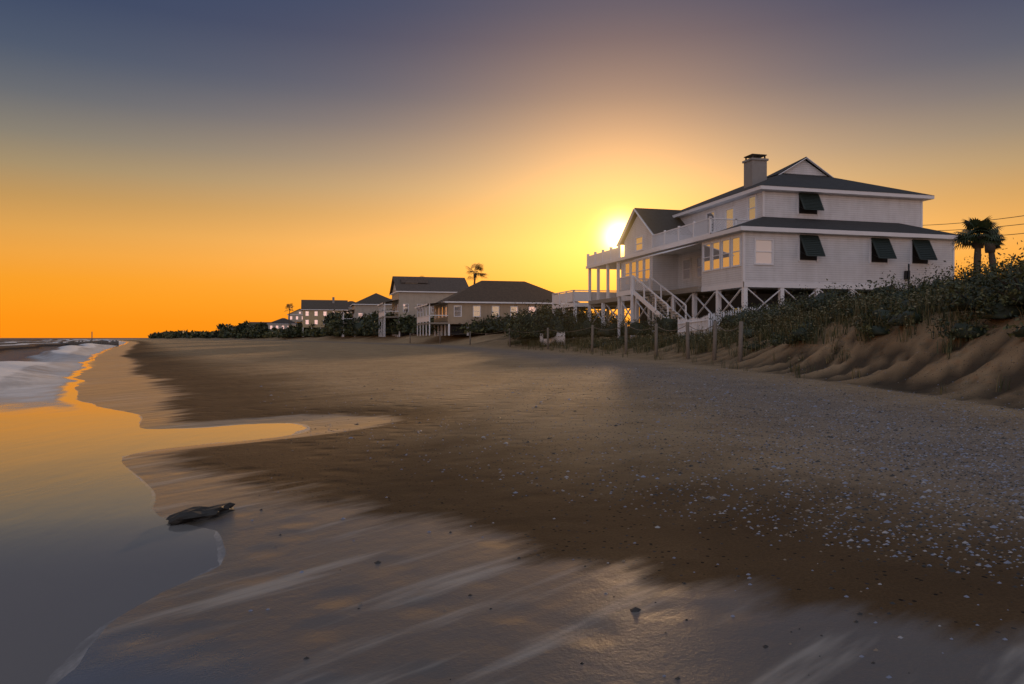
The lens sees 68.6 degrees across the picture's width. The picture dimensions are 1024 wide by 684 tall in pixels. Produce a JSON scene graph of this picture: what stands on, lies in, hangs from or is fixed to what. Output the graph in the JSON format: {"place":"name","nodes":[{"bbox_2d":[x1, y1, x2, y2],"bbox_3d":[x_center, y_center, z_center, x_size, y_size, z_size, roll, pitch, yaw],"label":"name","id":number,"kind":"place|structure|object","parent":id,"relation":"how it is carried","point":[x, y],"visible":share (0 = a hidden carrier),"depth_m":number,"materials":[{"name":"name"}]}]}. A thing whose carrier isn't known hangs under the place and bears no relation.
{"place":"outdoors","nodes":[
{"label":"outdoors","id":0,"kind":"place"},
{"bbox_2d":[0,338,309,683],"bbox_3d":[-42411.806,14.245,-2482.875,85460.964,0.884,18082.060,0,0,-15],"label":"ocean","id":1,"kind":"structure","parent":0,"point":[93,544],"depth_m":6.03,"materials":[{"name":"liquid"}]},
{"bbox_2d":[0,0,1023,337],"label":"sky","id":2,"kind":"structure","parent":0,"point":[169,165],"materials":[{"name":"orange"}]},
{"bbox_2d":[57,311,1023,683],"bbox_3d":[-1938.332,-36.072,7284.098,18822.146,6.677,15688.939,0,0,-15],"label":"beach ground","id":3,"kind":"structure","parent":0,"point":[543,609],"depth_m":5.81,"materials":[{"name":"brown sand"}]},
{"bbox_2d":[17,340,118,345],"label":"timber groin","id":4,"kind":"object","parent":3,"relation":"on","point":[112,342],"visible":0.3,"depth_m":143.99,"materials":[{"name":"brown wood"}]},
{"bbox_2d":[166,503,234,524],"bbox_3d":[-2.488,1.370,6.022,0.280,0.085,0.596,0,0,40],"label":"driftwood log","id":5,"kind":"object","parent":3,"relation":"on","point":[196,513],"visible":0.94,"depth_m":5.93,"materials":[{"name":"grey wood"}]},
{"bbox_2d":[211,323,235,337],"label":"shrubs","id":6,"kind":"object","parent":3,"relation":"on","point":[222,327],"visible":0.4,"depth_m":421.42,"materials":[{"name":"green plant"}]},
{"bbox_2d":[231,320,254,338],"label":"shrubs","id":7,"kind":"object","parent":3,"relation":"on","point":[239,330],"visible":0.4,"depth_m":370.20,"materials":[{"name":"green plant"}]},
{"bbox_2d":[243,322,267,337],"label":"shrubs","id":8,"kind":"object","parent":3,"relation":"on","point":[253,328],"visible":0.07,"depth_m":335.74,"materials":[{"name":"green plant"}]},
{"bbox_2d":[245,323,277,337],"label":"house shrubs","id":9,"kind":"object","parent":3,"relation":"on","point":[261,328],"depth_m":319.95,"materials":[{"name":"green plant"}]},
{"bbox_2d":[268,318,296,330],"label":"house","id":10,"kind":"structure","parent":3,"relation":"on","point":[281,323],"depth_m":320.72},
{"bbox_2d":[284,303,293,324],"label":"palm","id":11,"kind":"object","parent":3,"relation":"on","point":[290,305],"visible":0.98,"depth_m":303.60,"materials":[{"name":"green plant"}]},
{"bbox_2d":[278,321,301,338],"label":"shrubs","id":12,"kind":"object","parent":3,"relation":"on","point":[280,332],"visible":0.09,"depth_m":261.50,"materials":[{"name":"green plant"}]},
{"bbox_2d":[287,309,302,322],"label":"tan house","id":13,"kind":"structure","parent":3,"relation":"on","point":[296,316],"depth_m":331.09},
{"bbox_2d":[279,323,320,337],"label":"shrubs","id":14,"kind":"object","parent":3,"relation":"on","point":[296,332],"depth_m":249.78,"materials":[{"name":"green plant"}]},
{"bbox_2d":[301,297,348,336],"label":"yellow house","id":15,"kind":"structure","parent":3,"relation":"on","point":[314,311],"depth_m":244.34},
{"bbox_2d":[321,309,351,333],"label":"shrubs","id":16,"kind":"object","parent":3,"relation":"on","point":[329,317],"visible":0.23,"depth_m":200.51,"materials":[{"name":"green plant"}]},
{"bbox_2d":[325,310,366,334],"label":"bush","id":17,"kind":"object","parent":3,"relation":"on","point":[334,325],"visible":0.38,"depth_m":183.59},
{"bbox_2d":[348,301,354,312],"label":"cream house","id":18,"kind":"structure","parent":3,"relation":"on","point":[349,304],"depth_m":262.12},
{"bbox_2d":[341,293,391,336],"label":"house","id":19,"kind":"structure","parent":3,"relation":"on","point":[366,305],"depth_m":179.17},
{"bbox_2d":[344,309,391,334],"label":"house shrubs","id":20,"kind":"object","parent":3,"relation":"on","point":[357,328],"depth_m":167.16,"materials":[{"name":"green plant"}]},
{"bbox_2d":[363,308,416,335],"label":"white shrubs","id":21,"kind":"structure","parent":3,"relation":"on","point":[392,326],"depth_m":140.66,"materials":[{"name":"green plant"}]},
{"bbox_2d":[377,276,468,336],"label":"house","id":22,"kind":"structure","parent":3,"relation":"on","point":[409,294],"depth_m":139.56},
{"bbox_2d":[421,312,506,333],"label":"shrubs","id":23,"kind":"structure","parent":3,"relation":"on","point":[479,328],"depth_m":102.20,"materials":[{"name":"green plant"}]},
{"bbox_2d":[465,262,487,283],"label":"palm","id":24,"kind":"object","parent":3,"relation":"on","point":[475,275],"visible":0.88,"depth_m":125.00,"materials":[{"name":"green plant"}]},
{"bbox_2d":[415,281,579,335],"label":"beach house","id":25,"kind":"structure","parent":3,"relation":"on","point":[480,299],"depth_m":104.28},
{"bbox_2d":[410,321,742,362],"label":"fence posts","id":26,"kind":"object","parent":3,"relation":"on","point":[740,347],"visible":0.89,"depth_m":32.36,"materials":[{"name":"brown wood"}]},
{"bbox_2d":[148,238,1023,349],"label":"dune shrubs","id":27,"kind":"object","parent":3,"relation":"on","point":[1001,296],"visible":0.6,"depth_m":28.58,"materials":[{"name":"green plant"}]},
{"bbox_2d":[249,361,1023,679],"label":"seashells","id":28,"kind":"object","parent":3,"relation":"on","point":[636,609],"visible":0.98,"depth_m":7.60},
{"bbox_2d":[539,307,764,343],"bbox_3d":[6.503,-0.816,51.801,4.045,2.394,27.505,0,0,-25],"label":"picket fence","id":29,"kind":"object","parent":3,"relation":"on","point":[695,323],"visible":0.44,"depth_m":40.57,"materials":[{"name":"white paint"}]},
{"bbox_2d":[552,154,956,337],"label":"beach house","id":30,"kind":"structure","parent":3,"relation":"on","point":[759,236],"depth_m":45.74,"materials":[{"name":"white paint"}]},
{"bbox_2d":[507,281,1023,394],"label":"dune grass","id":31,"kind":"structure","parent":3,"relation":"on","point":[724,337],"depth_m":25.37,"materials":[{"name":"plant"}]},
{"bbox_2d":[949,216,1007,274],"bbox_3d":[23.671,-3.519,38.248,2.649,5.854,2.783,0,0,-15],"label":"palmetto tree","id":32,"kind":"object","parent":3,"relation":"on","point":[985,227],"visible":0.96,"depth_m":37.88,"materials":[{"name":"green plant"}]},
{"bbox_2d":[984,230,1004,272],"bbox_3d":[26.244,-3.469,41.285,1.582,5.581,1.395,0,0,18],"label":"palmetto tree","id":33,"kind":"object","parent":3,"relation":"on","point":[990,249],"visible":0.32,"depth_m":41.01,"materials":[{"name":"plant"}]},
{"bbox_2d":[934,215,1023,235],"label":"power lines","id":34,"kind":"object","parent":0,"point":[992,219],"visible":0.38,"depth_m":50.32,"materials":[{"name":"grey metal"}]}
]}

